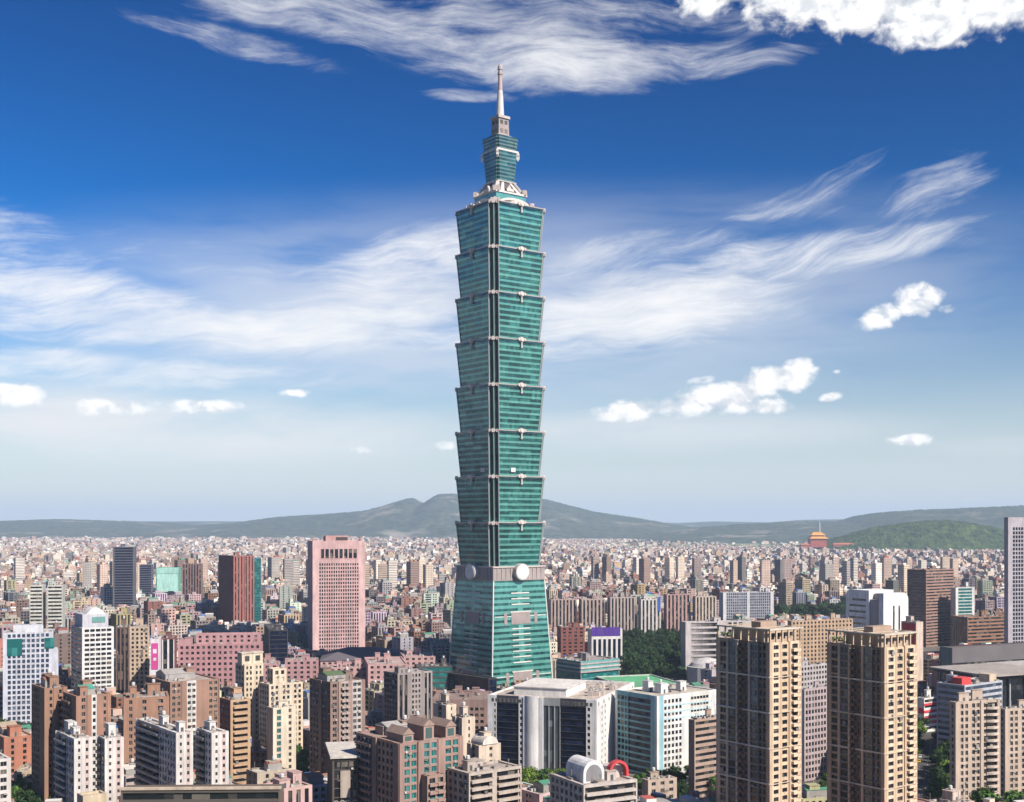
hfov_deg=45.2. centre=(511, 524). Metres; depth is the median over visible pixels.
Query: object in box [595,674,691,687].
roof
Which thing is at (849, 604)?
slit window
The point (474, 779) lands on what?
apartment block
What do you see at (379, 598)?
apartment block
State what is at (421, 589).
apartment block
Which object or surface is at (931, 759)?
broadleaf tree
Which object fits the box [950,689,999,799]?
apartment tower
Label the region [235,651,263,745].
apartment tower
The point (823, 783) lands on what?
broadleaf tree
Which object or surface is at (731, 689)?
window
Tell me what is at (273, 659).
apartment block
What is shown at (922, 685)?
apartment block
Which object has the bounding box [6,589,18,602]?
apartment block
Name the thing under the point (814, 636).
office building
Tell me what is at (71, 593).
apartment block
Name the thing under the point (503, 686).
apartment block
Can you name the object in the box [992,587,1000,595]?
apartment block
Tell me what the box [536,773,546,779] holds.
broadleaf tree
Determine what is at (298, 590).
apartment block
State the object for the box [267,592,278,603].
apartment block
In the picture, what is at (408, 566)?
distant city
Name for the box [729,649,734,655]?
window
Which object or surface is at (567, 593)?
apartment block
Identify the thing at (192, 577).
office building
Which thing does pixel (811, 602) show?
apartment block
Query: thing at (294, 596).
apartment block
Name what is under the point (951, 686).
office building
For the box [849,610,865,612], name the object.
slit window
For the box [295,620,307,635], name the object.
apartment block
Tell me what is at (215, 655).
civic building
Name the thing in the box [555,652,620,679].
shopping mall
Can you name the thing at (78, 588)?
apartment block
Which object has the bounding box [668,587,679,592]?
apartment block
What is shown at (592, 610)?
apartment slab
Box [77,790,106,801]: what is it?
building
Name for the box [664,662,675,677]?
broadleaf tree
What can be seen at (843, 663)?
window
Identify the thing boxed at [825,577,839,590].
apartment block
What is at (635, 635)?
broadleaf tree
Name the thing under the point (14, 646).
green window
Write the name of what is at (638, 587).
apartment block
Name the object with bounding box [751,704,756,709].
window
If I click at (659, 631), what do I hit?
broadleaf tree
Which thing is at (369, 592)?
apartment block
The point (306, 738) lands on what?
apartment block
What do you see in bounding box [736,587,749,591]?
apartment block
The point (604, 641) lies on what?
office building
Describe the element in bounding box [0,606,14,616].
apartment block
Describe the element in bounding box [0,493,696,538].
hills
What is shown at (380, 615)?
apartment block
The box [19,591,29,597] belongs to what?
apartment block
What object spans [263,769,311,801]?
apartment block
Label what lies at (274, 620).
apartment block
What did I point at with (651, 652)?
broadleaf tree
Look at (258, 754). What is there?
apartment block
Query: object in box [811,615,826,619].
apartment block
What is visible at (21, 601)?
apartment block
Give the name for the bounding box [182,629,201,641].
apartment block
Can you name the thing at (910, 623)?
office building
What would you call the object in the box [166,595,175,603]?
apartment block
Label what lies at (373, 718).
apartment block
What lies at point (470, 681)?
podium hall
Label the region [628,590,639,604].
apartment block
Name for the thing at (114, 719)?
apartment block
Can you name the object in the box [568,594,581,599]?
apartment block
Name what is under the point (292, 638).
apartment block
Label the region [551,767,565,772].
broadleaf tree
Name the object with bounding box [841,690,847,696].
window
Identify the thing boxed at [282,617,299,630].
apartment block
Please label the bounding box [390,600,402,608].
apartment block
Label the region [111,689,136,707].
apartment block
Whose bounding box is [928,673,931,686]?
apartment block
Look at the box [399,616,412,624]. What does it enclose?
apartment block
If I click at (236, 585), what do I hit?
office tower
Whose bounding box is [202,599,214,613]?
apartment block
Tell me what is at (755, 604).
office building
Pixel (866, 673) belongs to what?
window
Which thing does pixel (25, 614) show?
apartment block
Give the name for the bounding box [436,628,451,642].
apartment block
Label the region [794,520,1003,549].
wooded hill
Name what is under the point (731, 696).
window
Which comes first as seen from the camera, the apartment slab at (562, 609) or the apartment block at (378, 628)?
the apartment block at (378, 628)
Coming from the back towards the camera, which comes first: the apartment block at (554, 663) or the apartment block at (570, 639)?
the apartment block at (570, 639)
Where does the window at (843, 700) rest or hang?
in the apartment tower at (872, 713)
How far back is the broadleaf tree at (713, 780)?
602.55 m
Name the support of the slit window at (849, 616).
in the office building at (867, 607)
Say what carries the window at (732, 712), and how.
in the apartment tower at (758, 711)
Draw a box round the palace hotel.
[806,532,827,546]
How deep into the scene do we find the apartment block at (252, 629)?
1213.54 m
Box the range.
[141,519,842,527]
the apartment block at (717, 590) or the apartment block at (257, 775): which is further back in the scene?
the apartment block at (717, 590)
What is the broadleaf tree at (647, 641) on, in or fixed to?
on the ground
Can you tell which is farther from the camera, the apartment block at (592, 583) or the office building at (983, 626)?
the apartment block at (592, 583)
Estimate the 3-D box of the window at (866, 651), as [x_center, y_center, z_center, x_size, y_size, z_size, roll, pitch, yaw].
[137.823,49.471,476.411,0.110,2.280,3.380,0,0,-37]
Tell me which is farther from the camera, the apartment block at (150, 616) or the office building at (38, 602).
the apartment block at (150, 616)
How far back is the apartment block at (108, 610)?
1559.76 m
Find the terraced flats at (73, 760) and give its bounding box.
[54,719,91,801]
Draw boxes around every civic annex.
[233,653,278,686]
[285,653,318,682]
[322,658,365,687]
[364,651,407,687]
[400,647,434,668]
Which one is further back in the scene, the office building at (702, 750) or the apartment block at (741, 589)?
the apartment block at (741, 589)
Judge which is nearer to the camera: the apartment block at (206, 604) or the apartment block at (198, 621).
the apartment block at (198, 621)
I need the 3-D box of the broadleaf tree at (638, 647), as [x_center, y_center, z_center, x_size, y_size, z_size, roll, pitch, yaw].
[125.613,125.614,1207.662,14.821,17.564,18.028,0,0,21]
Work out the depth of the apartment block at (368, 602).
1691.57 m
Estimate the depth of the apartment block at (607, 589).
1956.03 m
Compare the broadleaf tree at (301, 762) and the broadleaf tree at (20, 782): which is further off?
the broadleaf tree at (301, 762)
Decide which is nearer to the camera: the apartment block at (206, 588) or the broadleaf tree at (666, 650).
the broadleaf tree at (666, 650)
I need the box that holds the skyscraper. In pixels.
[449,64,552,685]
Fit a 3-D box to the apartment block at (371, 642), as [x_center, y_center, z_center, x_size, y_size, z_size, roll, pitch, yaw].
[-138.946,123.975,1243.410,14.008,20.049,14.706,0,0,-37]
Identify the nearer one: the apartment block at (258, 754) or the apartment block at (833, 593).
the apartment block at (258, 754)
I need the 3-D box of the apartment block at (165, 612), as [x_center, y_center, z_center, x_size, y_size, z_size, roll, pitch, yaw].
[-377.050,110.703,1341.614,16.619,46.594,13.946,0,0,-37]
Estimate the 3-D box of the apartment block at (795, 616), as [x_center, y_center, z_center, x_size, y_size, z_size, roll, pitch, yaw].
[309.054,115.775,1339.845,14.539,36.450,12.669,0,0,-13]
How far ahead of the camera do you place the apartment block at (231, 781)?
549.64 m
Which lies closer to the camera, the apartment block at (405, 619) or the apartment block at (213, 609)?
the apartment block at (405, 619)
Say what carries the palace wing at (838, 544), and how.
on the wooded hill at (938, 534)
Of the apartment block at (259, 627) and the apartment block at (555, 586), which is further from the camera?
the apartment block at (555, 586)
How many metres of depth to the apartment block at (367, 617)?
1330.30 m
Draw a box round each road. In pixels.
[802,779,821,792]
[917,731,936,799]
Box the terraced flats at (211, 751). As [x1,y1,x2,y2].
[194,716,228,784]
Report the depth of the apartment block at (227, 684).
868.57 m
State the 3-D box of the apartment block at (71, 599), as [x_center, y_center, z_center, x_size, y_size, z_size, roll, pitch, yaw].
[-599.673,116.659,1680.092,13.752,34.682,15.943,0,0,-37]
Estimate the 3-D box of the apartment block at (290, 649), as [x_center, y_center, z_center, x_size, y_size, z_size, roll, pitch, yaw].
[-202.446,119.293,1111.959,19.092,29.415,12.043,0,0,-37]
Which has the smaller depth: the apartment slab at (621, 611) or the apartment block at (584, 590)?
the apartment slab at (621, 611)
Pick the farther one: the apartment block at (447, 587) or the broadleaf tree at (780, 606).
the apartment block at (447, 587)
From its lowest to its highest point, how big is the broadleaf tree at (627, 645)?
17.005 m
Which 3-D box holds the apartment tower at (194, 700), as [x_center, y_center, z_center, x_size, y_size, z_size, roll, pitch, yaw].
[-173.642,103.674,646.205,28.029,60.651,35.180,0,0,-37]
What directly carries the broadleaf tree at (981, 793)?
on the ground
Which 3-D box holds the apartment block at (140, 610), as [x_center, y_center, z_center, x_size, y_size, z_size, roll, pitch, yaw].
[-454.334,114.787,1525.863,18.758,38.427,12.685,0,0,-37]
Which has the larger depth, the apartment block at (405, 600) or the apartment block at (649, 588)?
the apartment block at (649, 588)
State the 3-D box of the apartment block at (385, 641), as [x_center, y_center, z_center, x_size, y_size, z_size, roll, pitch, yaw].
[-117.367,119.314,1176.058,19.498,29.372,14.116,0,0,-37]
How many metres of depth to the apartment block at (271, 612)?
1506.68 m
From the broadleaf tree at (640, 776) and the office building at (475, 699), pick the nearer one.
the broadleaf tree at (640, 776)
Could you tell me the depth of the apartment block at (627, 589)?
1915.42 m
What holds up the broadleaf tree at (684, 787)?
on the ground
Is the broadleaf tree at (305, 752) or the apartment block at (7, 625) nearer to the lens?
the broadleaf tree at (305, 752)
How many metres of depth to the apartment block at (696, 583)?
2031.42 m
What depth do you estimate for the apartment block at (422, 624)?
1380.20 m
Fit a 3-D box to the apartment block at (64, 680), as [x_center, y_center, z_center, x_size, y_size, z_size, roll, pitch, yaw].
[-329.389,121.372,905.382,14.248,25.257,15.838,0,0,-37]
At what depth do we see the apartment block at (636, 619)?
1462.46 m
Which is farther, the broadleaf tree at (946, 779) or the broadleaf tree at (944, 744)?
the broadleaf tree at (944, 744)
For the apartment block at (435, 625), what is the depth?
1259.25 m
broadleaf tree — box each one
[11,776,26,787]
[11,784,21,794]
[11,793,22,801]
[15,789,43,801]
[296,745,301,754]
[296,755,309,772]
[298,749,309,766]
[522,765,539,778]
[522,769,539,782]
[523,777,534,783]
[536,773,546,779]
[538,767,550,778]
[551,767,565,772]
[619,661,627,674]
[620,653,637,661]
[622,643,634,649]
[622,648,630,653]
[622,659,644,674]
[626,630,635,638]
[628,630,642,640]
[633,772,646,790]
[634,644,647,651]
[635,661,654,673]
[638,638,654,647]
[638,656,651,662]
[643,637,659,648]
[645,631,654,636]
[646,650,656,654]
[647,658,658,669]
[648,629,657,638]
[648,654,661,665]
[650,662,662,675]
[655,628,663,640]
[657,636,673,645]
[657,639,670,647]
[657,643,672,653]
[658,647,674,658]
[659,665,672,677]
[661,630,675,636]
[661,769,674,774]
[664,628,675,632]
[664,653,680,662]
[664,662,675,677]
[665,765,680,772]
[666,657,680,676]
[670,641,680,651]
[672,665,686,679]
[673,636,680,641]
[677,773,686,780]
[677,779,689,797]
[684,765,688,775]
[709,775,715,790]
[776,603,788,615]
[790,607,803,615]
[801,606,811,615]
[806,604,819,614]
[812,603,827,614]
[817,772,826,786]
[819,780,826,786]
[826,603,842,615]
[835,607,843,616]
[917,717,931,733]
[917,720,927,732]
[917,730,925,746]
[917,733,923,747]
[922,777,946,798]
[928,765,944,776]
[929,752,947,763]
[929,771,946,782]
[931,732,936,745]
[931,752,949,768]
[936,739,949,750]
[939,759,949,772]
[940,741,948,746]
[940,764,949,773]
[941,748,949,758]
[942,775,949,788]
[969,790,999,800]
[974,785,999,801]
[995,795,1023,801]
[1002,789,1023,801]
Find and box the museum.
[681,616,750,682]
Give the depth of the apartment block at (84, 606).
1631.24 m
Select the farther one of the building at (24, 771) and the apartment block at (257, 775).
the building at (24, 771)
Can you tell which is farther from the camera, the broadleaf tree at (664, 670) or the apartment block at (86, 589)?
the apartment block at (86, 589)
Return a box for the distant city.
[0,536,1023,801]
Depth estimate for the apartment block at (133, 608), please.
1551.60 m
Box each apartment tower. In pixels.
[31,669,66,801]
[61,679,110,790]
[116,616,128,693]
[129,618,148,691]
[144,664,219,769]
[220,683,249,783]
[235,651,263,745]
[259,667,302,748]
[310,667,364,773]
[354,711,462,801]
[384,665,431,721]
[433,690,455,719]
[452,702,474,758]
[467,727,500,761]
[715,620,802,801]
[826,625,918,801]
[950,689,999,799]
[1000,699,1023,795]
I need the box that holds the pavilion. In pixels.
[928,662,1023,707]
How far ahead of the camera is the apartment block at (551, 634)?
1213.78 m
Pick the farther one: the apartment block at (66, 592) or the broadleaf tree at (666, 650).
the apartment block at (66, 592)
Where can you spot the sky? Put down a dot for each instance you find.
(782, 241)
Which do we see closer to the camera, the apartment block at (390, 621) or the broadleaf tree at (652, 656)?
the broadleaf tree at (652, 656)
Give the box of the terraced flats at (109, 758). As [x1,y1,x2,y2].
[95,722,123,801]
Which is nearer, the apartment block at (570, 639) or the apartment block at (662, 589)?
the apartment block at (570, 639)
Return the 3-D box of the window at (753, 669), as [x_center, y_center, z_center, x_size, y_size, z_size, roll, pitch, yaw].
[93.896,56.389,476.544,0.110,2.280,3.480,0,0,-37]
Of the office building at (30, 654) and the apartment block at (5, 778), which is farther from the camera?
the office building at (30, 654)
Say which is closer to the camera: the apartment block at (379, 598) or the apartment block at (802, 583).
the apartment block at (379, 598)
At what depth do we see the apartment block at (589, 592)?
1866.96 m
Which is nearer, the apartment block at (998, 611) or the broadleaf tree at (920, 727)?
the broadleaf tree at (920, 727)
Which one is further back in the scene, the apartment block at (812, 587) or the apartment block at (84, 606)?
the apartment block at (812, 587)
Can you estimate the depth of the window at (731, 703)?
485.66 m
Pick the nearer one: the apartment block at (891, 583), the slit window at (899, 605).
the slit window at (899, 605)
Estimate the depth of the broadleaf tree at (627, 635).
1356.50 m
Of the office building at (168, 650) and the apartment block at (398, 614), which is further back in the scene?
the apartment block at (398, 614)
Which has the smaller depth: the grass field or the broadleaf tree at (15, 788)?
the broadleaf tree at (15, 788)
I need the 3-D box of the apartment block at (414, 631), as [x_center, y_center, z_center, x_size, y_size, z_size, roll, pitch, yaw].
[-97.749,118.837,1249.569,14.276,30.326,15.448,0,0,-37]
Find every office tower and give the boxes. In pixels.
[71,607,113,690]
[113,544,135,607]
[219,551,253,623]
[254,557,260,621]
[308,535,364,650]
[907,566,953,646]
[1004,517,1023,642]
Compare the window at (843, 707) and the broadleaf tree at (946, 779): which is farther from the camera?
the broadleaf tree at (946, 779)
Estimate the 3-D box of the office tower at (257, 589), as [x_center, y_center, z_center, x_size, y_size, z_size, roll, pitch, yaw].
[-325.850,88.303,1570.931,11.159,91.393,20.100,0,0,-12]
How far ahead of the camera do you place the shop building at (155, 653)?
850.51 m
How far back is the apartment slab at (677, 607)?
1403.11 m
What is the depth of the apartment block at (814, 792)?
526.41 m
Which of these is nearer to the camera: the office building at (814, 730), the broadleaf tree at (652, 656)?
the office building at (814, 730)
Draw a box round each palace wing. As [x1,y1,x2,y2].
[800,543,809,548]
[831,543,853,546]
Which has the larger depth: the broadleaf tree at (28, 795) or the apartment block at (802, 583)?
the apartment block at (802, 583)
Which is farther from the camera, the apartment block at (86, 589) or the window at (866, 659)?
the apartment block at (86, 589)
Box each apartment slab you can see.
[548,594,576,627]
[579,596,605,626]
[607,592,634,630]
[638,594,660,632]
[664,590,690,632]
[693,591,715,620]
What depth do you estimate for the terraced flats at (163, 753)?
513.37 m
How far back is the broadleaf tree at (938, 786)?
587.48 m
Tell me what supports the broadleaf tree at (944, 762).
on the pavement
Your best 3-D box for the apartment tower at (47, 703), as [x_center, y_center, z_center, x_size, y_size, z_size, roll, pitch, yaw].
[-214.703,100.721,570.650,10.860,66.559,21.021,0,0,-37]
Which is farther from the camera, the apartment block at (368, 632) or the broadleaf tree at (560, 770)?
the apartment block at (368, 632)
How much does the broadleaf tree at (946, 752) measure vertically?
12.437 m
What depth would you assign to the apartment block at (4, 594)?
1838.73 m
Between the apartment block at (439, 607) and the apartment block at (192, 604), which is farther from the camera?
the apartment block at (192, 604)
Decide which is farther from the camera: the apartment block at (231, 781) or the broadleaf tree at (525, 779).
the broadleaf tree at (525, 779)
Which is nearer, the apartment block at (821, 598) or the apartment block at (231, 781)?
the apartment block at (231, 781)
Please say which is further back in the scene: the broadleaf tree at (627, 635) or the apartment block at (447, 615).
the apartment block at (447, 615)
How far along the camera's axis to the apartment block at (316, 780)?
541.43 m
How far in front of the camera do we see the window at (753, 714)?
476.73 m
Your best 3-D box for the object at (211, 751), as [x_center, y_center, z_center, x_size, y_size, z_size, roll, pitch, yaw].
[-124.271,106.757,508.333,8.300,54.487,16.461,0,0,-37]
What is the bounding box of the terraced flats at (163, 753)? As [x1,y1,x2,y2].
[134,711,192,784]
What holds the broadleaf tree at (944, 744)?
on the pavement
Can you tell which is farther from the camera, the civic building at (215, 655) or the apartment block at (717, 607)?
the apartment block at (717, 607)
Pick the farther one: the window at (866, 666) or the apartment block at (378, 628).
the apartment block at (378, 628)
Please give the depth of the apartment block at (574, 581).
1985.22 m
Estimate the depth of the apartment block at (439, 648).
1054.78 m
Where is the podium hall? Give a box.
[448,672,496,692]
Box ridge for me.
[625,505,1023,543]
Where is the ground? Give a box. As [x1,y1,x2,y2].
[12,545,1003,801]
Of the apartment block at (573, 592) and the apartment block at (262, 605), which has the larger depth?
the apartment block at (573, 592)
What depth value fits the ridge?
9756.99 m
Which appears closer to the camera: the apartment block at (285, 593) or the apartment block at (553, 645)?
the apartment block at (553, 645)
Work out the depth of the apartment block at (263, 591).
1727.71 m
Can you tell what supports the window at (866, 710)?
in the apartment tower at (872, 713)
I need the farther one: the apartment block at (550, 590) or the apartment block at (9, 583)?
the apartment block at (9, 583)
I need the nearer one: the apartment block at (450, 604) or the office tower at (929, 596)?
the office tower at (929, 596)
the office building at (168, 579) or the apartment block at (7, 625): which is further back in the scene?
the office building at (168, 579)
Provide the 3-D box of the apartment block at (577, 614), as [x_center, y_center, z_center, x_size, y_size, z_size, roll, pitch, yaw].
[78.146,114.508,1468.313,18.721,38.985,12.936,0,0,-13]
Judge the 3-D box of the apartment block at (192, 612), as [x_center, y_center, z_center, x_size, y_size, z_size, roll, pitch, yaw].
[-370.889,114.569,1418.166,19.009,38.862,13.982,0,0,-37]
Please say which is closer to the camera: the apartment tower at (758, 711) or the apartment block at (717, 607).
the apartment tower at (758, 711)
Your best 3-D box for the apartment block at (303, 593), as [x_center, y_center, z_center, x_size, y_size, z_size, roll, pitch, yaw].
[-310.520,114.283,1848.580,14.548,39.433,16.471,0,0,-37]
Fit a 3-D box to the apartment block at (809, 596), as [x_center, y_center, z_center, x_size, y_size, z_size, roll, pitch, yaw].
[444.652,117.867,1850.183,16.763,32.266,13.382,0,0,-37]
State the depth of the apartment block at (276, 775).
566.96 m
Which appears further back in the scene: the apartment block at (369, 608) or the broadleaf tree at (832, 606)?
the broadleaf tree at (832, 606)
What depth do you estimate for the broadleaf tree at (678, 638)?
1272.47 m
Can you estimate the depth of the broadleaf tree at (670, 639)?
1267.73 m
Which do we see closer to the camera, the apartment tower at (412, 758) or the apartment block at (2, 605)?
the apartment tower at (412, 758)
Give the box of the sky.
[0,0,1023,522]
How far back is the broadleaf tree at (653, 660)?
1079.61 m
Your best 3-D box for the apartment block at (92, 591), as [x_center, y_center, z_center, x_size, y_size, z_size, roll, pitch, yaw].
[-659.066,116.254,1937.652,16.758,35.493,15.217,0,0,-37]
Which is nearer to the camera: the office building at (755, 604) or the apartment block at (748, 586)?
the office building at (755, 604)
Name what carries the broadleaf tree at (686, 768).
on the ground
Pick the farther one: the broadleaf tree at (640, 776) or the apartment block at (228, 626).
the apartment block at (228, 626)
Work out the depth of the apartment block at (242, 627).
1246.58 m
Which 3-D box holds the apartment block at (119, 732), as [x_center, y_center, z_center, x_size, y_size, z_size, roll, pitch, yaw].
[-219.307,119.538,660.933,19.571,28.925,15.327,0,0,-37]
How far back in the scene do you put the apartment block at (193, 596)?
1761.62 m
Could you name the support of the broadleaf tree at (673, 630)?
on the ground
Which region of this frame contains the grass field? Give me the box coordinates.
[611,543,815,548]
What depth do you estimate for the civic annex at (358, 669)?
905.60 m
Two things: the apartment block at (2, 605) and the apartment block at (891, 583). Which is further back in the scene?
the apartment block at (891, 583)
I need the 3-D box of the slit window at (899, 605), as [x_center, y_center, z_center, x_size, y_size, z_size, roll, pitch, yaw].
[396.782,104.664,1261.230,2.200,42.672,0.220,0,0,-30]
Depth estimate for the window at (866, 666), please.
476.61 m
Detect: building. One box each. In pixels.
[3,621,57,722]
[14,760,31,788]
[30,581,45,628]
[47,581,64,628]
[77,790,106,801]
[119,784,283,801]
[139,561,152,595]
[150,628,160,674]
[156,567,180,591]
[161,629,176,668]
[178,632,262,685]
[182,559,202,600]
[264,624,287,663]
[414,656,451,690]
[432,686,491,733]
[488,678,633,771]
[588,627,621,659]
[615,677,715,774]
[642,767,676,798]
[689,705,715,796]
[719,587,773,619]
[787,613,852,663]
[802,657,826,687]
[802,680,826,781]
[846,589,907,631]
[901,616,922,681]
[917,686,936,731]
[937,671,1001,748]
[951,582,974,615]
[951,610,1003,645]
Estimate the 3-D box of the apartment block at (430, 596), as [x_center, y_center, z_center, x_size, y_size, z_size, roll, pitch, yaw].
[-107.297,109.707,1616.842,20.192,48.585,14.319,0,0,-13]
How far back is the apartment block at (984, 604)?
1466.24 m
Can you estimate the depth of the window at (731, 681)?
485.90 m
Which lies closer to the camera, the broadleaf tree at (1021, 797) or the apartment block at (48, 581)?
the broadleaf tree at (1021, 797)
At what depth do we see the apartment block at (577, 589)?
1940.46 m
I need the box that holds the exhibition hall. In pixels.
[940,642,1023,681]
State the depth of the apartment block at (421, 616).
1436.57 m
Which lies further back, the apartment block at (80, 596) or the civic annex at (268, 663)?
the apartment block at (80, 596)
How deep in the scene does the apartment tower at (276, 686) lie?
697.89 m
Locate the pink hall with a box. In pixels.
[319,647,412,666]
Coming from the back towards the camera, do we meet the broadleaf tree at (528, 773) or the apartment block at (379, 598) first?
the apartment block at (379, 598)
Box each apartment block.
[0,600,6,610]
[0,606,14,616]
[0,612,19,624]
[0,620,13,637]
[0,721,31,780]
[0,751,10,801]
[3,589,10,600]
[4,577,15,590]
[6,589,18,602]
[16,595,28,616]
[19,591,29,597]
[20,607,29,621]
[21,724,31,733]
[46,578,57,587]
[47,621,59,632]
[54,625,70,664]
[58,663,69,677]
[59,672,70,689]
[65,587,68,596]
[65,601,72,611]
[65,613,72,631]
[66,597,79,603]
[66,606,82,619]
[69,591,78,595]
[70,618,74,629]
[71,586,83,593]
[73,597,88,607]
[76,593,91,600]
[81,603,90,610]
[82,585,90,595]
[87,587,99,596]
[87,594,100,606]
[100,582,112,606]
[101,604,116,616]
[111,606,130,648]
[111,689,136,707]
[111,707,122,724]
[116,725,122,735]
[123,679,168,763]
[124,758,134,786]
[125,606,134,621]
[130,605,138,613]
[136,597,145,604]
[137,601,143,617]
[143,609,156,635]
[144,597,162,613]
[151,616,165,637]
[152,590,166,601]
[152,628,168,637]
[157,604,175,624]
[164,618,187,645]
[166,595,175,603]
[167,602,180,610]
[170,591,183,597]
[173,596,185,602]
[176,597,186,609]
[176,609,191,623]
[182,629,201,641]
[183,600,198,610]
[184,607,199,619]
[185,592,200,601]
[190,615,208,629]
[193,771,239,784]
[196,625,203,632]
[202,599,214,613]
[203,582,209,592]
[204,589,218,600]
[204,620,219,632]
[205,613,215,621]
[208,603,218,619]
[211,623,228,632]
[220,685,225,696]
[221,680,232,695]
[224,627,242,632]
[226,620,238,629]
[229,623,246,631]
[237,620,251,627]
[246,756,288,783]
[247,624,258,631]
[250,740,266,767]
[255,618,273,640]
[261,584,265,603]
[261,598,264,620]
[262,606,281,620]
[263,657,279,666]
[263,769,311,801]
[263,772,286,782]
[266,585,275,594]
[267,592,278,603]
[267,699,295,769]
[269,617,281,623]
[278,610,298,622]
[279,582,291,607]
[279,606,298,613]
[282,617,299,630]
[286,597,300,610]
[287,626,297,646]
[288,642,299,653]
[288,647,309,657]
[292,591,296,601]
[295,588,300,600]
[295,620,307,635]
[298,632,307,648]
[299,587,307,602]
[302,603,307,620]
[302,771,326,801]
[303,680,309,690]
[303,690,309,719]
[303,728,309,750]
[310,649,326,666]
[325,741,360,801]
[365,588,378,598]
[365,599,377,606]
[365,605,375,611]
[365,612,370,626]
[365,622,375,640]
[365,637,375,646]
[365,680,383,711]
[365,709,383,729]
[371,592,385,604]
[371,609,386,621]
[372,622,390,636]
[375,688,383,715]
[376,603,392,611]
[376,629,387,646]
[377,634,393,648]
[378,579,391,593]
[382,615,397,626]
[388,621,406,635]
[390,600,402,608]
[392,591,403,604]
[392,610,400,616]
[392,630,412,649]
[393,605,403,611]
[397,613,411,619]
[399,592,412,608]
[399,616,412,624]
[404,604,422,616]
[407,626,424,646]
[409,591,420,600]
[413,598,421,603]
[413,614,427,623]
[414,632,432,646]
[415,586,425,592]
[415,598,432,613]
[419,617,428,630]
[419,638,433,651]
[422,589,438,606]
[424,632,437,639]
[425,615,444,632]
[426,585,435,589]
[428,608,442,620]
[429,603,443,612]
[429,636,450,662]
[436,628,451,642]
[439,594,452,603]
[440,578,454,596]
[443,608,452,626]
[444,598,453,608]
[447,755,521,801]
[497,682,508,690]
[506,680,521,687]
[522,779,549,801]
[522,780,532,787]
[545,580,557,588]
[546,584,557,609]
[549,632,553,640]
[550,638,556,653]
[550,755,636,801]
[551,654,556,678]
[557,622,584,656]
[558,590,571,597]
[562,654,574,657]
[564,586,576,595]
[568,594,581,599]
[569,573,580,588]
[572,586,582,595]
[577,605,578,623]
[580,587,592,596]
[583,590,593,596]
[585,641,587,651]
[586,592,601,598]
[587,577,600,590]
[594,588,604,594]
[601,589,612,597]
[602,586,613,593]
[615,586,623,596]
[623,585,629,594]
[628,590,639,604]
[630,580,644,594]
[635,611,637,627]
[637,593,651,600]
[645,584,654,592]
[651,590,662,602]
[655,586,666,593]
[658,582,672,593]
[661,607,663,619]
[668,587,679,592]
[675,790,708,800]
[680,586,695,598]
[689,679,710,688]
[690,576,701,591]
[699,676,712,681]
[701,663,715,680]
[709,676,715,688]
[712,585,727,599]
[716,600,718,614]
[729,614,750,619]
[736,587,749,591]
[740,584,754,590]
[752,584,765,590]
[758,614,774,620]
[773,613,790,620]
[775,618,786,625]
[778,578,791,609]
[788,614,804,620]
[792,589,804,604]
[795,576,809,591]
[802,783,826,801]
[805,592,814,603]
[806,601,815,615]
[810,582,815,592]
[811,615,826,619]
[814,581,827,596]
[816,593,828,603]
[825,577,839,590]
[825,588,839,598]
[825,595,839,603]
[864,580,879,588]
[885,578,898,592]
[917,680,934,696]
[923,653,938,681]
[923,785,974,801]
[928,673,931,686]
[932,654,939,694]
[962,575,974,586]
[971,575,980,589]
[975,598,993,610]
[977,577,991,598]
[979,592,992,598]
[988,592,1003,607]
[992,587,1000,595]
[993,607,1003,614]
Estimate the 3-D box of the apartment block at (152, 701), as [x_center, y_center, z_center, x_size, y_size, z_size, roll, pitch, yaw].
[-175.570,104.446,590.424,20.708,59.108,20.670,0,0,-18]
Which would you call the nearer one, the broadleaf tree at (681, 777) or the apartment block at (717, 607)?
the broadleaf tree at (681, 777)
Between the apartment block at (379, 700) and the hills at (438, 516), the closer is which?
the apartment block at (379, 700)
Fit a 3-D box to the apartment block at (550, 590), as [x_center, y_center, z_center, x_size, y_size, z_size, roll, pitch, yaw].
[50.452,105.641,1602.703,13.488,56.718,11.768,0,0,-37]
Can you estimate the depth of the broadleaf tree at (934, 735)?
725.73 m
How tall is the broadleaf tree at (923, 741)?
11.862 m
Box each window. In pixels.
[7,639,21,655]
[44,638,53,648]
[358,788,446,801]
[729,642,734,647]
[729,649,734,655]
[729,656,734,662]
[729,664,734,669]
[729,679,734,684]
[729,686,734,692]
[729,693,734,699]
[729,701,734,706]
[729,708,734,714]
[751,644,756,649]
[751,651,756,657]
[751,659,756,664]
[751,666,756,672]
[751,682,756,687]
[751,689,756,695]
[751,697,756,702]
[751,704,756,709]
[751,712,756,717]
[841,647,847,652]
[841,654,847,659]
[841,661,847,667]
[841,668,847,674]
[841,683,847,688]
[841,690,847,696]
[841,697,847,703]
[841,704,847,710]
[841,713,847,717]
[849,604,865,606]
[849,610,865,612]
[849,616,865,618]
[864,649,870,654]
[864,656,870,662]
[864,664,870,669]
[864,671,870,676]
[864,678,870,684]
[864,686,870,691]
[864,693,870,699]
[864,700,870,706]
[864,708,870,713]
[864,716,870,721]
[893,606,894,631]
[898,605,899,629]
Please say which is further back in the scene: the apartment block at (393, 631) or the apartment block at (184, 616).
the apartment block at (184, 616)

